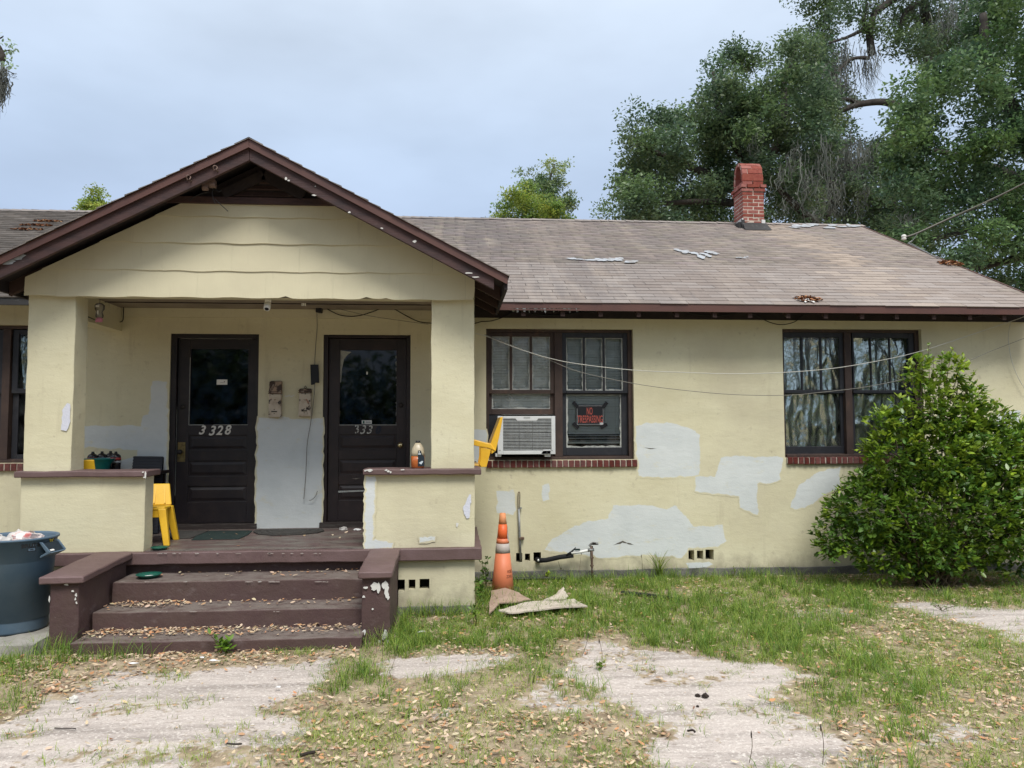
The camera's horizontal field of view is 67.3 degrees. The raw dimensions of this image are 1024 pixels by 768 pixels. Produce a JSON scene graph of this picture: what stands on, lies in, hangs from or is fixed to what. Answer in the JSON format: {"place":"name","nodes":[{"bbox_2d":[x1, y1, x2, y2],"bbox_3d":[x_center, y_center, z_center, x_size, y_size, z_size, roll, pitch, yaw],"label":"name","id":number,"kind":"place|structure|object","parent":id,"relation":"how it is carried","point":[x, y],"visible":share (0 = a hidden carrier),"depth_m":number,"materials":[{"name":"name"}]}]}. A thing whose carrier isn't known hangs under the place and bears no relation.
{"place":"outdoors","nodes":[
{"label":"outdoors","id":0,"kind":"place"},
{"bbox_2d":[0,571,1023,767],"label":"ground","id":1,"kind":"structure","parent":0,"point":[239,689],"depth_m":4.63,"materials":[{"name":"beige soil"}]},
{"bbox_2d":[0,32,18,112],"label":"oak tree","id":2,"kind":"object","parent":1,"relation":"on","point":[4,82],"visible":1,"depth_m":5.67,"materials":[{"name":"green plant"}]},
{"bbox_2d":[0,614,49,657],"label":"concrete pad","id":3,"kind":"object","parent":1,"relation":"on","point":[15,642],"visible":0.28,"depth_m":5.79,"materials":[{"name":"grey concrete"}]},
{"bbox_2d":[0,531,65,635],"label":"rubbish bin","id":4,"kind":"object","parent":3,"relation":"on","point":[26,565],"visible":0.98,"depth_m":5.99,"materials":[{"name":"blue plastic"}]},
{"bbox_2d":[0,535,10,540],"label":"plastic bag","id":5,"kind":"object","parent":4,"relation":"in","point":[3,538],"visible":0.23,"depth_m":6.04,"materials":[{"name":"white plastic"}]},
{"bbox_2d":[7,529,34,539],"bbox_3d":[-4.019,1.250,6.306,0.254,0.124,0.204,0,-3,-4],"label":"plastic bag","id":6,"kind":"object","parent":4,"relation":"in","point":[9,535],"visible":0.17,"depth_m":6.25,"materials":[{"name":"white plastic"}]},
{"bbox_2d":[11,531,44,539],"bbox_3d":[-3.916,1.255,6.212,0.321,0.133,0.215,0,-3,-4],"label":"plastic bag","id":7,"kind":"object","parent":4,"relation":"in","point":[20,535],"visible":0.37,"depth_m":6.16,"materials":[{"name":"white plastic"}]},
{"bbox_2d":[68,695,78,703],"bbox_3d":[-2.675,1.917,4.688,0.061,0.041,0.060,0,-3,-4],"label":"stone","id":8,"kind":"object","parent":1,"relation":"on","point":[73,699],"visible":1,"depth_m":4.67,"materials":[{"name":"white stone"}]},
{"bbox_2d":[71,182,110,209],"bbox_3d":[-12.048,-1.290,22.252,1.752,9.110,1.450,0,-3,-4],"label":"tree","id":9,"kind":"object","parent":1,"relation":"on","point":[90,203],"visible":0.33,"depth_m":22.29,"materials":[{"name":"green plant"}]},
{"bbox_2d":[206,627,236,653],"bbox_3d":[-2.159,1.909,5.699,0.205,0.212,0.163,0,-3,-4],"label":"weed","id":10,"kind":"object","parent":1,"relation":"on","point":[223,645],"visible":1,"depth_m":5.70,"materials":[{"name":"green plant"}]},
{"bbox_2d":[226,743,241,744],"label":"twig","id":11,"kind":"object","parent":1,"relation":"on","point":[234,743],"visible":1,"depth_m":4.03,"materials":[{"name":"brown wood"}]},
{"bbox_2d":[300,750,315,756],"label":"twig","id":12,"kind":"object","parent":1,"relation":"on","point":[307,753],"visible":1,"depth_m":3.89,"materials":[{"name":"wood"}]},
{"bbox_2d":[379,628,382,663],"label":"seed stalk","id":13,"kind":"object","parent":1,"relation":"on","point":[382,647],"visible":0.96,"depth_m":5.41,"materials":[{"name":"plant"}]},
{"bbox_2d":[468,603,481,619],"bbox_3d":[-0.321,1.950,6.514,0.109,0.176,0.176,-1,-3,9],"label":"weed","id":14,"kind":"object","parent":1,"relation":"on","point":[476,612],"visible":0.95,"depth_m":6.50,"materials":[{"name":"green plant"}]},
{"bbox_2d":[474,576,485,608],"bbox_3d":[-0.310,1.909,7.024,0.144,0.316,0.111,-2,-4,34],"label":"weed","id":15,"kind":"object","parent":1,"relation":"on","point":[480,589],"visible":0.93,"depth_m":7.01,"materials":[{"name":"green plant"}]},
{"bbox_2d":[479,556,490,586],"bbox_3d":[-0.286,1.956,8.063,0.123,0.341,0.199,2,-4,-31],"label":"weed","id":16,"kind":"object","parent":1,"relation":"on","point":[483,569],"visible":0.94,"depth_m":8.05,"materials":[{"name":"green plant"}]},
{"bbox_2d":[485,513,520,593],"bbox_3d":[-0.094,1.707,7.773,0.360,0.803,0.360,0,-3,-4],"label":"traffic cone","id":17,"kind":"object","parent":1,"relation":"on","point":[502,575],"visible":0.89,"depth_m":7.71,"materials":[{"name":"orange plastic"}]},
{"bbox_2d":[0,137,1023,654],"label":"bungalow","id":18,"kind":"object","parent":1,"relation":"on","point":[188,359],"visible":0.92,"depth_m":8.43,"materials":[{"name":"beige paint"}]},
{"bbox_2d":[0,325,27,462],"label":"window","id":19,"kind":"structure","parent":18,"relation":"in","point":[10,335],"depth_m":8.30,"materials":[{"name":"brown wood"}]},
{"bbox_2d":[19,335,27,388],"bbox_3d":[-5.036,-0.259,8.428,0.761,0.730,0.067,0,-3,-6],"label":"curtain","id":20,"kind":"object","parent":19,"relation":"in","point":[23,361],"visible":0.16,"depth_m":8.39,"materials":[{"name":"grey fabric"}]},
{"bbox_2d":[9,227,42,229],"bbox_3d":[-6.732,-2.156,10.685,0.459,0.075,0.137,0,-3,-4],"label":"leaf pile","id":21,"kind":"object","parent":18,"relation":"on","point":[21,228],"visible":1,"depth_m":10.67,"materials":[{"name":"brown plant"}]},
{"bbox_2d":[19,223,51,225],"bbox_3d":[-6.770,-2.267,10.946,0.469,0.064,0.138,0,-3,-4],"label":"leaf pile","id":22,"kind":"object","parent":18,"relation":"on","point":[38,224],"visible":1,"depth_m":10.93,"materials":[{"name":"brown plant"}]},
{"bbox_2d":[32,219,62,221],"bbox_3d":[-6.775,-2.385,11.226,0.414,0.060,0.132,0,-3,-4],"label":"leaf pile","id":23,"kind":"object","parent":18,"relation":"on","point":[48,220],"visible":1,"depth_m":11.22,"materials":[{"name":"brown plant"}]},
{"bbox_2d":[84,460,94,468],"bbox_3d":[-4.124,1.116,7.350,0.397,0.792,0.438,1,-4,-24],"label":"plastic container","id":24,"kind":"object","parent":18,"relation":"on","point":[89,464],"visible":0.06,"depth_m":7.21,"materials":[{"name":"yellow plastic"}]},
{"bbox_2d":[95,303,104,321],"bbox_3d":[-3.900,-0.737,7.277,0.086,0.314,0.088,0,-3,-4],"label":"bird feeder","id":25,"kind":"object","parent":18,"relation":"hanging from","point":[99,319],"visible":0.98,"depth_m":7.27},
{"bbox_2d":[132,456,163,533],"bbox_3d":[-3.830,1.160,8.053,0.343,0.802,0.255,0,-3,-4],"label":"chair","id":26,"kind":"object","parent":18,"relation":"on","point":[148,462],"visible":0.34,"depth_m":8.13,"materials":[{"name":"black plastic"}]},
{"bbox_2d":[136,571,161,578],"bbox_3d":[-3.118,1.645,6.606,0.210,0.033,0.210,0,-3,-4],"label":"pet dish","id":27,"kind":"object","parent":18,"relation":"on","point":[148,575],"visible":1,"depth_m":6.63,"materials":[{"name":"green plastic"}]},
{"bbox_2d":[150,545,168,549],"bbox_3d":[-3.155,1.470,6.891,0.156,0.025,0.156,0,-3,-4],"label":"pet dish","id":28,"kind":"object","parent":18,"relation":"on","point":[162,547],"visible":1,"depth_m":6.89,"materials":[{"name":"green plastic"}]},
{"bbox_2d":[160,470,169,530],"bbox_3d":[-4.038,1.231,7.993,0.770,0.650,0.430,0,-3,-4],"label":"side table","id":29,"kind":"object","parent":18,"relation":"on","point":[163,472],"visible":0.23,"depth_m":8.19,"materials":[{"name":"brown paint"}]},
{"bbox_2d":[87,452,97,457],"bbox_3d":[-4.391,0.809,8.056,0.102,0.201,0.100,0,-3,-4],"label":"gas bottle","id":30,"kind":"object","parent":29,"relation":"on","point":[92,455],"visible":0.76,"depth_m":8.03,"materials":[{"name":"black metal"}]},
{"bbox_2d":[84,458,115,468],"bbox_3d":[-4.246,0.832,7.885,0.336,0.135,0.336,0,-3,-4],"label":"plastic tub","id":31,"kind":"object","parent":29,"relation":"on","point":[102,463],"visible":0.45,"depth_m":7.81,"materials":[{"name":"green plastic"}]},
{"bbox_2d":[98,451,106,457],"bbox_3d":[-4.324,0.811,8.111,0.102,0.202,0.101,0,-3,-4],"label":"gas bottle","id":32,"kind":"object","parent":29,"relation":"on","point":[101,455],"visible":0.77,"depth_m":8.09,"materials":[{"name":"black metal"}]},
{"bbox_2d":[110,451,120,468],"bbox_3d":[-4.159,0.809,8.073,0.102,0.201,0.100,0,-3,-4],"label":"gas bottle","id":33,"kind":"object","parent":29,"relation":"on","point":[116,463],"visible":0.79,"depth_m":8.04,"materials":[{"name":"black metal"}]},
{"bbox_2d":[153,483,178,545],"bbox_3d":[-3.430,1.235,7.296,0.447,0.545,0.457,1,-3,-12],"label":"child chair","id":34,"kind":"object","parent":18,"relation":"on","point":[163,510],"visible":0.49,"depth_m":7.44,"materials":[{"name":"yellow plastic"}]},
{"bbox_2d":[161,530,208,538],"bbox_3d":[-3.349,1.530,7.826,0.360,0.012,0.581,0,-3,-4],"label":"doormat","id":35,"kind":"object","parent":18,"relation":"on","point":[186,534],"visible":0.71,"depth_m":7.85,"materials":[{"name":"fabric"}]},
{"bbox_2d":[190,179,227,210],"bbox_3d":[-2.654,-1.649,6.730,0.333,0.271,0.066,0,-3,-4],"label":"floodlight holder","id":36,"kind":"object","parent":18,"relation":"attached to","point":[206,186],"visible":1,"depth_m":6.71,"materials":[{"name":"brown metal"}]},
{"bbox_2d":[175,338,255,522],"bbox_3d":[-3.241,0.505,8.416,0.842,2.015,0.113,0,-3,-4],"label":"front door","id":37,"kind":"structure","parent":18,"relation":"in","point":[215,425],"depth_m":8.43,"materials":[{"name":"paint"}]},
{"bbox_2d":[191,530,251,539],"bbox_3d":[-2.927,1.530,7.797,0.492,0.008,0.646,0,-3,-4],"label":"doormat","id":38,"kind":"object","parent":18,"relation":"on","point":[218,535],"visible":1,"depth_m":7.74,"materials":[{"name":"fabric"}]},
{"bbox_2d":[83,531,362,637],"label":"step leaves","id":39,"kind":"object","parent":18,"relation":"on","point":[170,628],"visible":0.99,"depth_m":6.07,"materials":[{"name":"brown plant"}]},
{"bbox_2d":[263,299,270,310],"bbox_3d":[-2.265,-0.730,7.127,0.066,0.114,0.106,0,-3,-4],"label":"security camera","id":40,"kind":"object","parent":18,"relation":"attached to","point":[267,305],"visible":1,"depth_m":7.10,"materials":[{"name":"white plastic"}]},
{"bbox_2d":[268,381,281,416],"bbox_3d":[-2.578,0.163,8.384,0.138,0.396,0.092,0,-3,-4],"label":"mailbox","id":41,"kind":"object","parent":18,"relation":"attached to","point":[275,398],"visible":1,"depth_m":8.35,"materials":[{"name":"beige metal"}]},
{"bbox_2d":[253,528,323,535],"bbox_3d":[-2.331,1.532,7.967,0.738,0.018,0.431,0,-3,-4],"label":"doormat","id":42,"kind":"object","parent":18,"relation":"on","point":[274,532],"visible":1,"depth_m":7.96,"materials":[{"name":"fabric"}]},
{"bbox_2d":[298,387,311,416],"bbox_3d":[-2.260,0.185,8.408,0.136,0.338,0.092,0,-3,-4],"label":"mailbox","id":43,"kind":"object","parent":18,"relation":"attached to","point":[305,402],"visible":1,"depth_m":8.38,"materials":[{"name":"beige metal"}]},
{"bbox_2d":[316,308,322,312],"bbox_3d":[-2.112,-0.825,8.440,0.069,0.098,0.090,0,-3,-4],"label":"junction box","id":44,"kind":"object","parent":18,"relation":"attached to","point":[319,310],"visible":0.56,"depth_m":8.39,"materials":[{"name":"black plastic"}]},
{"bbox_2d":[303,313,316,498],"bbox_3d":[-2.190,0.227,8.407,0.141,2.046,0.058,-1,-3,18],"label":"cable","id":45,"kind":"object","parent":44,"relation":"hanging from","point":[311,419],"visible":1,"depth_m":8.39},
{"bbox_2d":[310,365,318,384],"bbox_3d":[-2.160,-0.101,8.425,0.098,0.225,0.010,0,-3,-4],"label":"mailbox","id":46,"kind":"object","parent":45,"relation":"attached to","point":[314,369],"visible":1,"depth_m":8.42,"materials":[{"name":"black metal"}]},
{"bbox_2d":[88,307,579,323],"bbox_3d":[-1.747,-0.748,7.955,5.140,0.310,1.121,0,-3,-4],"label":"cable","id":47,"kind":"object","parent":18,"relation":"attached to","point":[408,316],"visible":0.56,"depth_m":8.53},
{"bbox_2d":[327,338,406,520],"bbox_3d":[-1.606,0.501,8.541,0.855,2.023,0.113,0,-3,-4],"label":"front door","id":48,"kind":"structure","parent":18,"relation":"in","point":[368,377],"depth_m":8.57,"materials":[{"name":"brown paint"}]},
{"bbox_2d":[340,309,424,323],"bbox_3d":[-1.493,-0.756,8.470,1.140,0.196,0.023,0,-3,-3],"label":"cable","id":49,"kind":"object","parent":18,"relation":"attached to","point":[380,317],"visible":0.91,"depth_m":8.47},
{"bbox_2d":[411,441,424,467],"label":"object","id":50,"kind":"object","parent":18,"relation":"on","point":[417,456],"visible":1,"depth_m":7.09,"materials":[{"name":"plastic"}]},
{"bbox_2d":[474,417,502,466],"bbox_3d":[-0.397,0.582,7.782,0.580,0.492,0.480,0,-3,-4],"label":"plastic armchair","id":51,"kind":"object","parent":18,"relation":"on","point":[486,449],"visible":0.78,"depth_m":7.56,"materials":[{"name":"yellow plastic"}]},
{"bbox_2d":[518,492,523,561],"bbox_3d":[0.096,1.593,8.563,0.071,0.794,0.120,0,-3,-4],"label":"wall conduit","id":52,"kind":"object","parent":18,"relation":"attached to","point":[520,537],"depth_m":8.52,"materials":[{"name":"metal"}]},
{"bbox_2d":[492,337,553,414],"bbox_3d":[0.108,-0.137,8.811,0.733,0.977,0.040,0,-3,-4],"label":"window blind","id":53,"kind":"object","parent":18,"relation":"attached to","point":[520,364],"depth_m":8.81,"materials":[{"name":"grey plastic"}]},
{"bbox_2d":[495,416,554,456],"bbox_3d":[0.134,0.590,8.697,0.662,0.448,0.439,0,-3,-4],"label":"air conditioner","id":54,"kind":"object","parent":18,"relation":"attached to","point":[527,434],"visible":0.98,"depth_m":8.50,"materials":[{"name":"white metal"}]},
{"bbox_2d":[486,329,632,459],"bbox_3d":[0.539,0.118,8.767,1.681,1.484,0.135,0,-3,-4],"label":"window","id":55,"kind":"structure","parent":18,"relation":"in","point":[558,390],"depth_m":8.76,"materials":[{"name":"brown wood"}]},
{"bbox_2d":[572,401,607,428],"bbox_3d":[0.895,0.356,8.807,0.424,0.326,0.004,0,-3,-4],"label":"warning sign","id":56,"kind":"object","parent":18,"relation":"attached to","point":[589,414],"visible":1,"depth_m":8.81,"materials":[{"name":"red"}]},
{"bbox_2d":[567,338,621,443],"bbox_3d":[0.955,0.029,8.867,0.720,1.308,0.040,0,-3,-4],"label":"window blind","id":57,"kind":"object","parent":18,"relation":"attached to","point":[612,407],"depth_m":8.87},
{"bbox_2d":[583,311,742,315],"bbox_3d":[1.735,-0.804,8.727,1.943,0.058,0.041,0,-3,-6],"label":"cable","id":58,"kind":"object","parent":18,"relation":"attached to","point":[687,312],"visible":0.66,"depth_m":8.74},
{"bbox_2d":[476,316,1023,373],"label":"cable","id":59,"kind":"object","parent":18,"relation":"attached to","point":[744,373],"visible":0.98,"depth_m":8.66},
{"bbox_2d":[485,334,1023,395],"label":"cable","id":60,"kind":"object","parent":18,"relation":"attached to","point":[728,394],"visible":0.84,"depth_m":8.65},
{"bbox_2d":[794,295,822,301],"bbox_3d":[3.334,-0.965,8.654,0.342,0.099,0.217,0,-3,-4],"label":"leaf pile","id":61,"kind":"object","parent":18,"relation":"on","point":[803,297],"visible":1,"depth_m":8.64,"materials":[{"name":"brown plant"}]},
{"bbox_2d":[782,329,920,456],"bbox_3d":[3.965,0.108,9.030,1.689,1.496,0.135,0,-3,-4],"label":"window","id":62,"kind":"structure","parent":18,"relation":"in","point":[845,338],"depth_m":9.02,"materials":[{"name":"brown wood"}]},
{"bbox_2d":[784,338,839,446],"bbox_3d":[3.553,0.120,9.073,0.790,1.460,0.066,0,-3,-4],"label":"curtain","id":63,"kind":"object","parent":62,"relation":"in","point":[812,419],"visible":0.69,"depth_m":9.07,"materials":[{"name":"grey fabric"}]},
{"bbox_2d":[851,338,908,446],"bbox_3d":[4.361,0.122,9.136,0.810,1.460,0.064,0,-3,-4],"label":"curtain","id":64,"kind":"object","parent":62,"relation":"in","point":[863,403],"visible":0.52,"depth_m":9.15,"materials":[{"name":"grey fabric"}]},
{"bbox_2d":[752,313,1023,324],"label":"cable","id":65,"kind":"object","parent":18,"relation":"attached to","point":[867,313],"visible":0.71,"depth_m":8.91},
{"bbox_2d":[901,233,938,258],"bbox_3d":[5.731,-1.935,10.780,0.541,0.368,0.079,0,-3,-2],"label":"insulator","id":66,"kind":"object","parent":18,"relation":"attached to","point":[903,236],"visible":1,"depth_m":10.79,"materials":[{"name":"ceramic"}]},
{"bbox_2d":[906,183,1023,237],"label":"cable","id":67,"kind":"object","parent":66,"relation":"attached to","point":[967,210],"visible":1,"depth_m":10.47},
{"bbox_2d":[937,259,964,265],"bbox_3d":[5.999,-1.656,10.521,0.367,0.122,0.274,0,-3,-4],"label":"leaf pile","id":68,"kind":"object","parent":18,"relation":"on","point":[945,262],"visible":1,"depth_m":10.48,"materials":[{"name":"brown plant"}]},
{"bbox_2d":[1008,322,1023,386],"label":"cable","id":69,"kind":"object","parent":18,"relation":"attached to","point":[1010,354],"visible":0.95,"depth_m":9.06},
{"bbox_2d":[0,560,1023,767],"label":"grass","id":70,"kind":"structure","parent":1,"relation":"on","point":[708,637],"depth_m":5.75,"materials":[{"name":"green plant"}]},
{"bbox_2d":[489,588,530,613],"bbox_3d":[-0.026,2.006,7.138,0.409,0.067,0.795,0,-3,-4],"label":"cardboard sheet","id":71,"kind":"object","parent":70,"relation":"on","point":[504,597],"visible":0.91,"depth_m":7.18,"materials":[{"name":"brown cardboard"}]},
{"bbox_2d":[498,599,586,613],"bbox_3d":[0.251,1.998,6.930,0.806,0.030,0.335,1,-3,-18],"label":"cardboard sheet","id":72,"kind":"object","parent":70,"relation":"on","point":[529,605],"visible":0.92,"depth_m":6.87,"materials":[{"name":"beige cardboard"}]},
{"bbox_2d":[543,587,567,600],"bbox_3d":[0.477,1.995,7.288,0.197,0.050,0.440,-2,-4,28],"label":"cardboard sheet","id":73,"kind":"object","parent":70,"relation":"on","point":[561,591],"visible":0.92,"depth_m":7.24,"materials":[{"name":"beige cardboard"}]},
{"bbox_2d":[0,570,1023,767],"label":"leaf litter","id":74,"kind":"object","parent":1,"relation":"on","point":[336,757],"visible":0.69,"depth_m":4.67,"materials":[{"name":"brown plant"}]},
{"bbox_2d":[476,577,564,581],"bbox_3d":[0.103,2.110,8.317,0.985,0.035,0.093,0,-3,-4],"label":"edging strip","id":75,"kind":"object","parent":1,"relation":"on","point":[537,578],"visible":0.49,"depth_m":8.34,"materials":[{"name":"black concrete"}]},
{"bbox_2d":[485,177,576,218],"bbox_3d":[0.715,-1.391,22.228,2.943,9.240,1.627,1,-4,-24],"label":"tree","id":76,"kind":"object","parent":1,"relation":"on","point":[549,210],"visible":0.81,"depth_m":22.20,"materials":[{"name":"green plant"}]},
{"bbox_2d":[511,153,582,218],"bbox_3d":[0.988,-2.044,24.342,2.442,10.785,1.874,0,-3,-4],"label":"tree","id":77,"kind":"object","parent":1,"relation":"on","point":[546,183],"visible":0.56,"depth_m":24.20,"materials":[{"name":"green plant"}]},
{"bbox_2d":[534,542,597,578],"bbox_3d":[0.597,1.940,8.528,0.716,0.401,0.201,0,-3,5],"label":"water pipe","id":78,"kind":"object","parent":1,"relation":"on","point":[558,557],"visible":0.99,"depth_m":8.45,"materials":[{"name":"black plastic"}]},
{"bbox_2d":[595,661,604,669],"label":"weed","id":79,"kind":"object","parent":1,"relation":"on","point":[599,664],"visible":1,"depth_m":5.30,"materials":[{"name":"green plant"}]},
{"bbox_2d":[621,591,671,600],"bbox_3d":[1.343,2.070,7.518,0.592,0.043,0.077,-2,-4,32],"label":"edging strip","id":80,"kind":"object","parent":1,"relation":"on","point":[647,595],"visible":0.44,"depth_m":7.55,"materials":[{"name":"black plastic"}]},
{"bbox_2d":[641,592,664,601],"bbox_3d":[1.311,2.009,7.228,0.239,0.134,0.214,0,-3,-4],"label":"weed","id":81,"kind":"object","parent":1,"relation":"on","point":[656,594],"visible":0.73,"depth_m":7.22,"materials":[{"name":"green plant"}]},
{"bbox_2d":[639,549,680,577],"bbox_3d":[1.625,1.974,8.521,0.546,0.346,0.458,1,-4,-23],"label":"grass tuft","id":82,"kind":"object","parent":1,"relation":"on","point":[658,569],"visible":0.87,"depth_m":8.54,"materials":[{"name":"green plant"}]},
{"bbox_2d":[701,692,708,697],"bbox_3d":[1.197,1.928,4.766,0.042,0.026,0.040,1,-4,-25],"label":"dark lump","id":83,"kind":"object","parent":1,"relation":"on","point":[705,695],"visible":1,"depth_m":4.76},
{"bbox_2d":[589,23,874,223],"bbox_3d":[6.630,-4.132,22.684,8.332,14.735,6.703,0,-3,-4],"label":"oak tree","id":84,"kind":"object","parent":1,"relation":"on","point":[735,114],"visible":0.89,"depth_m":21.34,"materials":[{"name":"green plant"}]},
{"bbox_2d":[820,724,823,764],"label":"seed stalk","id":85,"kind":"object","parent":1,"relation":"on","point":[823,742],"visible":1,"depth_m":3.79,"materials":[{"name":"beige plant"}]},
{"bbox_2d":[861,569,873,581],"bbox_3d":[3.725,2.008,8.092,0.194,0.219,0.142,0,-3,-4],"label":"weed","id":86,"kind":"object","parent":1,"relation":"on","point":[871,571],"visible":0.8,"depth_m":8.07,"materials":[{"name":"green plant"}]},
{"bbox_2d":[765,0,1023,256],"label":"oak tree","id":87,"kind":"object","parent":1,"relation":"on","point":[925,37],"visible":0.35,"depth_m":25.53,"materials":[{"name":"green plant"}]},
{"bbox_2d":[807,342,1023,588],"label":"shrub","id":88,"kind":"object","parent":1,"relation":"on","point":[979,487],"visible":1,"depth_m":7.96,"materials":[{"name":"green plant"}]},
{"bbox_2d":[860,0,1023,291],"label":"oak tree","id":89,"kind":"object","parent":1,"relation":"on","point":[1004,135],"visible":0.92,"depth_m":17.51,"materials":[{"name":"green plant"}]},
{"bbox_2d":[930,602,957,610],"bbox_3d":[3.921,2.016,6.973,0.240,0.076,0.123,-1,-3,18],"label":"weed","id":90,"kind":"object","parent":1,"relation":"on","point":[946,607],"visible":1,"depth_m":6.98,"materials":[{"name":"green plant"}]},
{"bbox_2d":[0,0,1023,287],"label":"sky","id":91,"kind":"structure","parent":0,"point":[426,108],"materials":[{"name":"blue"}]}
]}

